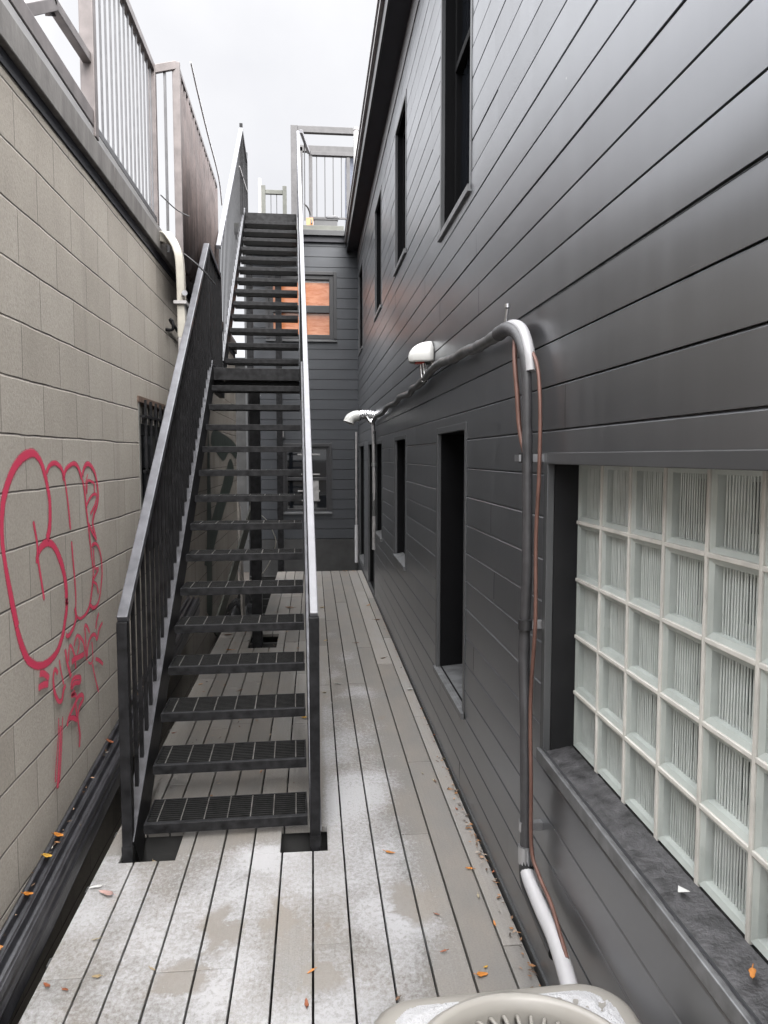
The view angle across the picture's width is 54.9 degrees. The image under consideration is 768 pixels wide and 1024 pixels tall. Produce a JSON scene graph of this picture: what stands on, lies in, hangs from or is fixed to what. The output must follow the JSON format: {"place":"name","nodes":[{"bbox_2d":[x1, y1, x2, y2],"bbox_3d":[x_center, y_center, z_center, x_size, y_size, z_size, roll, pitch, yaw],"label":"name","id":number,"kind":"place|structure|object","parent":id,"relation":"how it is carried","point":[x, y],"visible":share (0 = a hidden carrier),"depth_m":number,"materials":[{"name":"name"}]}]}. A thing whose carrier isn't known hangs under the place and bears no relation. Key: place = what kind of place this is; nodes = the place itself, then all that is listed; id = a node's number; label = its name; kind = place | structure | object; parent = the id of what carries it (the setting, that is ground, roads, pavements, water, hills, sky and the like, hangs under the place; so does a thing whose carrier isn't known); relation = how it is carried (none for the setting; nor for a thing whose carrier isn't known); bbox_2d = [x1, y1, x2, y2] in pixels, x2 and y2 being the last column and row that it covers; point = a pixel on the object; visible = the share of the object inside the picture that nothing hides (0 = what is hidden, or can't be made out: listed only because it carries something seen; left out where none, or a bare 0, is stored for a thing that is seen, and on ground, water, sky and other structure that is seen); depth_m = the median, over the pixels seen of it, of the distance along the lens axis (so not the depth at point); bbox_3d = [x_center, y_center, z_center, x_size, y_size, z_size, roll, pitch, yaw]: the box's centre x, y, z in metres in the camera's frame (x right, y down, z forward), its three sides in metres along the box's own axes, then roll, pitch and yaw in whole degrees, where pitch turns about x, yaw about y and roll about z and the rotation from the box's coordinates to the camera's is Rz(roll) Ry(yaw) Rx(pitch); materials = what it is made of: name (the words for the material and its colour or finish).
{"place":"outdoors","nodes":[
{"label":"outdoors","id":0,"kind":"place"},
{"bbox_2d":[24,0,375,357],"label":"sky","id":1,"kind":"structure","parent":0,"point":[268,67],"materials":[{"name":"white"}]},
{"bbox_2d":[143,572,475,1023],"bbox_3d":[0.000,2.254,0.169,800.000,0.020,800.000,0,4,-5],"label":"ground","id":2,"kind":"structure","parent":0,"point":[246,576],"depth_m":3.48,"materials":[{"name":"grey wood"}]},
{"bbox_2d":[0,0,237,1023],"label":"block wall","id":3,"kind":"structure","parent":2,"relation":"on","point":[88,342],"depth_m":3.13,"materials":[{"name":"paint"}]},
{"bbox_2d":[8,0,98,140],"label":"steel truss","id":4,"kind":"object","parent":3,"relation":"on","point":[84,46],"visible":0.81,"depth_m":3.25,"materials":[{"name":"white metal"}]},
{"bbox_2d":[0,596,199,1023],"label":"gutter length","id":5,"kind":"object","parent":3,"relation":"attached to","point":[26,931],"visible":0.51,"depth_m":2.70,"materials":[{"name":"black metal"}]},
{"bbox_2d":[21,891,32,894],"bbox_3d":[-1.219,1.303,2.525,0.017,0.014,0.068,36,-11,27],"label":"leaf","id":6,"kind":"object","parent":5,"relation":"on","point":[27,893],"visible":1,"depth_m":2.53,"materials":[{"name":"orange plant"}]},
{"bbox_2d":[41,853,51,857],"bbox_3d":[-1.238,1.260,2.711,0.022,0.011,0.068,36,-11,26],"label":"leaf","id":7,"kind":"object","parent":5,"relation":"on","point":[46,855],"visible":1,"depth_m":2.72,"materials":[{"name":"plant"}]},
{"bbox_2d":[52,832,63,836],"bbox_3d":[-1.250,1.234,2.829,0.025,0.011,0.074,36,-11,26],"label":"leaf","id":8,"kind":"object","parent":5,"relation":"on","point":[57,834],"visible":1,"depth_m":2.84,"materials":[{"name":"orange plant"}]},
{"bbox_2d":[98,0,175,252],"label":"metal railing","id":9,"kind":"object","parent":3,"relation":"on","point":[153,69],"visible":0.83,"depth_m":4.42,"materials":[{"name":"grey metal"}]},
{"bbox_2d":[172,62,218,285],"bbox_3d":[-1.516,-2.454,6.102,0.053,1.320,2.230,0,4,-6],"label":"brown screen","id":10,"kind":"object","parent":9,"relation":"attached to","point":[196,191],"visible":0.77,"depth_m":5.53,"materials":[{"name":"wood"}]},
{"bbox_2d":[160,194,189,216],"bbox_3d":[-1.397,-2.029,4.912,0.041,0.078,0.253,3,5,31],"label":"cable","id":11,"kind":"object","parent":10,"relation":"hanging from","point":[172,206],"visible":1,"depth_m":4.92,"materials":[{"name":"grey plastic"}]},
{"bbox_2d":[190,62,221,205],"bbox_3d":[-1.423,-2.986,6.036,0.021,0.262,2.104,-1,4,-7],"label":"wire","id":12,"kind":"object","parent":10,"relation":"attached to","point":[206,128],"visible":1,"depth_m":5.77,"materials":[{"name":"black metal"}]},
{"bbox_2d":[137,396,169,550],"bbox_3d":[-1.553,-0.266,5.009,0.138,0.940,1.180,0,4,-5],"label":"window","id":13,"kind":"structure","parent":3,"relation":"in","point":[150,412],"depth_m":4.77,"materials":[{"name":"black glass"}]},
{"bbox_2d":[165,318,177,333],"bbox_3d":[-1.549,-1.350,5.539,0.068,0.092,0.606,0,4,-5],"label":"pipe stub","id":14,"kind":"object","parent":3,"relation":"attached to","point":[171,321],"visible":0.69,"depth_m":5.25,"materials":[{"name":"black metal"}]},
{"bbox_2d":[159,231,188,350],"bbox_3d":[-1.438,-1.154,4.987,0.354,1.454,0.137,2,5,27],"label":"downspout","id":15,"kind":"object","parent":3,"relation":"attached to","point":[181,303],"visible":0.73,"depth_m":4.88,"materials":[{"name":"metal"}]},
{"bbox_2d":[166,245,215,284],"bbox_3d":[-1.346,-1.747,5.230,0.075,0.211,0.395,4,6,45],"label":"cable","id":16,"kind":"object","parent":3,"relation":"hanging from","point":[199,267],"visible":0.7,"depth_m":5.23,"materials":[{"name":"grey plastic"}]},
{"bbox_2d":[46,576,471,1004],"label":"deck joists","id":17,"kind":"object","parent":2,"relation":"on","point":[157,849],"visible":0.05,"depth_m":3.31,"materials":[{"name":"wood"}]},
{"bbox_2d":[215,594,251,643],"bbox_3d":[-1.525,1.215,8.256,0.560,0.684,2.200,0,4,-5],"label":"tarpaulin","id":18,"kind":"object","parent":17,"relation":"on","point":[233,607],"visible":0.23,"depth_m":7.98,"materials":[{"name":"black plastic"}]},
{"bbox_2d":[213,504,250,636],"bbox_3d":[-1.558,0.458,7.919,0.022,1.486,1.394,1,4,11],"label":"plank","id":19,"kind":"object","parent":18,"relation":"on","point":[231,577],"visible":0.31,"depth_m":7.77,"materials":[{"name":"wood"}]},
{"bbox_2d":[237,502,244,614],"bbox_3d":[-1.633,0.543,8.447,0.049,1.232,1.864,-1,4,-12],"label":"plank","id":20,"kind":"object","parent":18,"relation":"on","point":[242,596],"visible":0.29,"depth_m":8.25,"materials":[{"name":"wood"}]},
{"bbox_2d":[249,515,275,580],"bbox_3d":[-1.303,0.274,7.858,0.312,0.867,0.617,0,4,-5],"label":"wire","id":21,"kind":"object","parent":18,"relation":"in","point":[274,548],"visible":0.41,"depth_m":7.86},
{"bbox_2d":[18,570,539,1023],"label":"deck","id":22,"kind":"structure","parent":17,"relation":"on","point":[152,914],"depth_m":2.82,"materials":[{"name":"grey wood"}]},
{"bbox_2d":[88,884,105,887],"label":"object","id":23,"kind":"object","parent":22,"relation":"on","point":[98,885],"visible":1,"depth_m":2.83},
{"bbox_2d":[99,890,115,894],"bbox_3d":[-1.040,1.434,2.783,0.094,0.016,0.023,-3,12,27],"label":"leaf","id":24,"kind":"object","parent":22,"relation":"on","point":[105,892],"visible":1,"depth_m":2.79,"materials":[{"name":"pink plant"}]},
{"bbox_2d":[116,123,321,927],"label":"steel staircase","id":25,"kind":"structure","parent":22,"relation":"on","point":[202,372],"depth_m":4.15,"materials":[{"name":"black metal"}]},
{"bbox_2d":[235,357,248,571],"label":"support post","id":26,"kind":"structure","parent":22,"relation":"on","point":[241,456],"depth_m":14.27,"materials":[{"name":"metal"}]},
{"bbox_2d":[0,570,540,987],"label":"leaf litter","id":27,"kind":"object","parent":22,"relation":"on","point":[531,965],"visible":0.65,"depth_m":3.14,"materials":[{"name":"brown plant"}]},
{"bbox_2d":[304,998,308,1008],"bbox_3d":[-0.233,1.479,2.225,0.014,0.010,0.048,10,4,-10],"label":"leaf","id":28,"kind":"object","parent":22,"relation":"on","point":[306,1003],"visible":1,"depth_m":2.23,"materials":[{"name":"plant"}]},
{"bbox_2d":[473,971,487,976],"bbox_3d":[0.309,1.470,2.353,0.053,0.008,0.020,9,11,-20],"label":"leaf","id":29,"kind":"object","parent":22,"relation":"on","point":[480,974],"visible":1,"depth_m":2.36,"materials":[{"name":"orange plant"}]},
{"bbox_2d":[374,984,640,1023],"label":"air conditioner","id":30,"kind":"object","parent":22,"relation":"on","point":[573,1004],"visible":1,"depth_m":1.51,"materials":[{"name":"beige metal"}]},
{"bbox_2d":[236,223,358,579],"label":"building","id":31,"kind":"structure","parent":2,"relation":"on","point":[331,276],"depth_m":11.46,"materials":[{"name":"grey wood"}]},
{"bbox_2d":[258,178,286,213],"bbox_3d":[-1.957,-5.141,13.025,0.490,1.400,0.080,0,4,-5],"label":"roof railing","id":32,"kind":"object","parent":31,"relation":"on","point":[262,192],"visible":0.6,"depth_m":12.96,"materials":[{"name":"metal"}]},
{"bbox_2d":[265,271,336,341],"bbox_3d":[-1.269,-3.146,11.340,1.090,1.065,0.125,0,4,-5],"label":"window","id":33,"kind":"structure","parent":31,"relation":"in","point":[321,300],"depth_m":11.38,"materials":[{"name":"metal"}]},
{"bbox_2d":[283,443,331,513],"bbox_3d":[-1.203,-0.517,11.544,0.786,1.100,0.125,0,4,-5],"label":"window","id":34,"kind":"structure","parent":31,"relation":"in","point":[321,453],"depth_m":11.57,"materials":[{"name":"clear glass"}]},
{"bbox_2d":[306,218,312,224],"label":"wooden block","id":35,"kind":"structure","parent":31,"relation":"on","point":[308,221],"depth_m":11.26,"materials":[{"name":"beige wood"}]},
{"bbox_2d":[290,125,358,224],"bbox_3d":[-0.939,-5.301,12.482,1.215,1.800,1.250,0,4,-5],"label":"pergola","id":36,"kind":"object","parent":31,"relation":"on","point":[324,130],"visible":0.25,"depth_m":11.83,"materials":[{"name":"grey metal"}]},
{"bbox_2d":[313,219,337,225],"bbox_3d":[-0.893,-4.425,11.333,0.375,0.099,0.090,0,4,-5],"label":"crate","id":37,"kind":"object","parent":31,"relation":"on","point":[328,222],"visible":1,"depth_m":11.30,"materials":[{"name":"grey plastic"}]},
{"bbox_2d":[326,215,339,219],"bbox_3d":[-0.790,-4.509,11.342,0.230,0.080,0.084,0,4,-5],"label":"cloth bundle","id":38,"kind":"object","parent":37,"relation":"on","point":[332,217],"visible":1,"depth_m":11.31,"materials":[{"name":"white fabric"}]},
{"bbox_2d":[300,129,353,220],"bbox_3d":[-1.022,-4.883,10.987,0.634,1.192,1.448,3,5,32],"label":"roof railing","id":39,"kind":"object","parent":31,"relation":"on","point":[341,155],"visible":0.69,"depth_m":11.34,"materials":[{"name":"grey metal"}]},
{"bbox_2d":[344,0,767,1023],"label":"clad building","id":40,"kind":"structure","parent":2,"relation":"on","point":[580,186],"depth_m":1.99,"materials":[{"name":"grey wood"}]},
{"bbox_2d":[353,126,358,160],"bbox_3d":[-0.341,-4.329,9.011,0.072,0.682,0.070,0,4,-5],"label":"roof vent pipe","id":41,"kind":"object","parent":40,"relation":"on","point":[355,133],"visible":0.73,"depth_m":8.97,"materials":[{"name":"metal"}]},
{"bbox_2d":[355,432,358,562],"bbox_3d":[-0.422,-0.220,11.337,0.056,2.001,0.076,0,4,-5],"label":"conduit","id":42,"kind":"object","parent":40,"relation":"attached to","point":[356,527],"visible":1,"depth_m":11.35,"materials":[{"name":"metal"}]},
{"bbox_2d":[344,409,375,424],"bbox_3d":[-0.273,-1.076,8.365,0.371,0.177,0.237,0,4,-5],"label":"vent elbow","id":43,"kind":"object","parent":40,"relation":"attached to","point":[352,417],"visible":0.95,"depth_m":8.37,"materials":[{"name":"white metal"}]},
{"bbox_2d":[358,259,363,356],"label":"window","id":44,"kind":"structure","parent":40,"relation":"in","point":[360,277],"depth_m":11.18,"materials":[{"name":"black glass"}]},
{"bbox_2d":[359,444,364,566],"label":"window","id":45,"kind":"structure","parent":40,"relation":"in","point":[361,447],"depth_m":11.33,"materials":[{"name":"black glass"}]},
{"bbox_2d":[368,441,374,594],"bbox_3d":[-0.085,0.051,9.123,0.155,1.850,0.960,0,4,-5],"label":"door","id":46,"kind":"structure","parent":40,"relation":"in","point":[371,553],"depth_m":9.55,"materials":[{"name":"black"}]},
{"bbox_2d":[371,420,375,549],"bbox_3d":[-0.115,-0.301,8.316,0.052,1.454,0.068,-2,5,-20],"label":"conduit","id":47,"kind":"object","parent":40,"relation":"attached to","point":[373,486],"visible":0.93,"depth_m":8.29,"materials":[{"name":"metal"}]},
{"bbox_2d":[373,185,383,321],"bbox_3d":[-0.017,-2.731,7.928,0.128,1.217,0.806,0,4,-5],"label":"window","id":48,"kind":"structure","parent":40,"relation":"in","point":[378,209],"depth_m":8.28,"materials":[{"name":"black glass"}]},
{"bbox_2d":[375,440,383,541],"bbox_3d":[-0.007,-0.245,8.060,0.138,1.049,0.820,0,4,-5],"label":"window","id":49,"kind":"structure","parent":40,"relation":"in","point":[378,533],"depth_m":8.42,"materials":[{"name":"black glass"}]},
{"bbox_2d":[393,435,406,570],"bbox_3d":[0.183,-0.097,6.088,0.138,1.049,0.785,0,4,-5],"label":"window","id":50,"kind":"structure","parent":40,"relation":"in","point":[399,555],"depth_m":6.43,"materials":[{"name":"black glass"}]},
{"bbox_2d":[393,89,407,276],"bbox_3d":[0.178,-2.574,5.903,0.128,1.187,0.756,0,4,-5],"label":"window","id":51,"kind":"structure","parent":40,"relation":"in","point":[401,128],"depth_m":6.22,"materials":[{"name":"black glass"}]},
{"bbox_2d":[408,341,433,381],"bbox_3d":[0.215,-0.896,4.406,0.142,0.240,0.172,0,4,-5],"label":"vent hood","id":52,"kind":"object","parent":40,"relation":"attached to","point":[421,355],"visible":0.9,"depth_m":4.35,"materials":[{"name":"white plastic"}]},
{"bbox_2d":[433,422,468,719],"bbox_3d":[0.445,0.256,3.898,0.238,1.413,0.823,0,4,-5],"label":"window","id":53,"kind":"structure","parent":40,"relation":"in","point":[451,441],"depth_m":4.26,"materials":[{"name":"black glass"}]},
{"bbox_2d":[437,0,472,242],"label":"window","id":54,"kind":"structure","parent":40,"relation":"in","point":[456,77],"depth_m":3.99,"materials":[{"name":"black glass"}]},
{"bbox_2d":[371,303,577,984],"bbox_3d":[0.164,0.058,4.904,0.163,1.889,6.866,0,4,-5],"label":"insulated line","id":55,"kind":"object","parent":40,"relation":"attached to","point":[546,921],"visible":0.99,"depth_m":2.28,"materials":[{"name":"black plastic"}]},
{"bbox_2d":[536,449,767,1023],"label":"glass block window","id":56,"kind":"structure","parent":40,"relation":"in","point":[654,638],"depth_m":1.67,"materials":[{"name":"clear glass"}]},
{"bbox_2d":[678,886,689,891],"bbox_3d":[0.623,0.782,1.537,0.023,0.009,0.028,2,5,22],"label":"paper scrap","id":57,"kind":"object","parent":40,"relation":"on","point":[680,889],"visible":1,"depth_m":1.53,"materials":[{"name":"white paper"}]},
{"bbox_2d":[749,964,755,978],"bbox_3d":[0.642,0.801,1.289,0.013,0.005,0.038,-13,0,26],"label":"leaf","id":58,"kind":"object","parent":40,"relation":"on","point":[752,971],"visible":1,"depth_m":1.29,"materials":[{"name":"orange plant"}]}
]}

